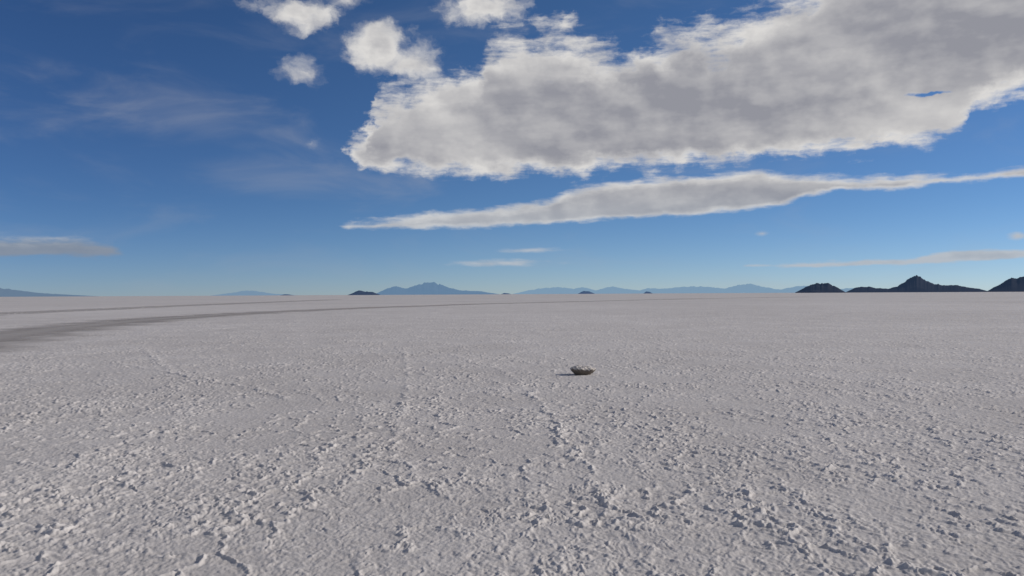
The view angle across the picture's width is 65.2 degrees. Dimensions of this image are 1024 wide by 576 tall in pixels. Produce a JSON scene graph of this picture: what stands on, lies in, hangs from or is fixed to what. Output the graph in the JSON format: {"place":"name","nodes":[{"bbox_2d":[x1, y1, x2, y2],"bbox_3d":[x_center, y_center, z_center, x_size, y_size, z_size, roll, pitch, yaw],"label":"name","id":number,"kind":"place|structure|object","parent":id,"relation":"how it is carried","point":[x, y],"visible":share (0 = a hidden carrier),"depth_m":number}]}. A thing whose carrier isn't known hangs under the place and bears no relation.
{"place":"outdoors","nodes":[
{"label":"outdoors","id":0,"kind":"place"},
{"bbox_2d":[0,288,85,296],"bbox_3d":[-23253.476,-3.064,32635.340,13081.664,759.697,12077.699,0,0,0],"label":"mountain","id":1,"kind":"structure","parent":0,"point":[10,293],"depth_m":32742.97},
{"bbox_2d":[211,291,282,295],"bbox_3d":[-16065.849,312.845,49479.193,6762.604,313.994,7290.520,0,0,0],"label":"distant mountain range","id":2,"kind":"structure","parent":0,"point":[246,293],"depth_m":47918.51},
{"bbox_2d":[349,290,378,294],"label":"hill","id":3,"kind":"structure","parent":0,"point":[359,292],"depth_m":8700.45},
{"bbox_2d":[376,282,494,294],"bbox_3d":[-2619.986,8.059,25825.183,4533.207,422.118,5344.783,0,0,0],"label":"mountain","id":4,"kind":"structure","parent":0,"point":[431,288],"depth_m":24702.80},
{"bbox_2d":[0,292,1023,575],"bbox_3d":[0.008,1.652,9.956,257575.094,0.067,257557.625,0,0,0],"label":"salt flat ground","id":5,"kind":"structure","parent":0,"point":[768,434],"depth_m":8.98},
{"bbox_2d":[0,300,317,313],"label":"vehicle track","id":6,"kind":"structure","parent":5,"relation":"on","point":[130,307],"depth_m":102.65},
{"bbox_2d":[0,297,767,341],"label":"vehicle track","id":7,"kind":"structure","parent":5,"relation":"on","point":[10,335],"depth_m":44.83},
{"bbox_2d":[570,365,595,374],"bbox_3d":[1.400,1.619,15.800,0.515,0.207,0.396,0,0,0],"label":"salt crusted rock","id":8,"kind":"object","parent":5,"relation":"on","point":[582,370],"visible":0.95,"depth_m":15.68},
{"bbox_2d":[0,0,1023,295],"label":"sky","id":9,"kind":"structure","parent":0,"point":[148,147]},
{"bbox_2d":[578,291,593,293],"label":"hill","id":10,"kind":"structure","parent":0,"point":[585,292],"depth_m":15812.82},
{"bbox_2d":[515,284,852,293],"bbox_3d":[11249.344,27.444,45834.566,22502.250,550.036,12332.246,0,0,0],"label":"distant mountain range","id":11,"kind":"structure","parent":0,"point":[748,288],"depth_m":44937.99},
{"bbox_2d":[795,283,845,292],"bbox_3d":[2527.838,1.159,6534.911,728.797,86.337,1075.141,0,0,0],"label":"hill","id":12,"kind":"structure","parent":0,"point":[821,288],"depth_m":6298.82},
{"bbox_2d":[846,275,986,292],"bbox_3d":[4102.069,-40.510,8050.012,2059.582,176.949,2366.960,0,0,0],"label":"mountain","id":13,"kind":"structure","parent":0,"point":[916,283],"depth_m":7605.93},
{"bbox_2d":[987,276,1023,291],"bbox_3d":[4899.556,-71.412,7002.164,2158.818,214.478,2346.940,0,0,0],"label":"mountain","id":14,"kind":"structure","parent":0,"point":[1011,284],"depth_m":6791.83}
]}

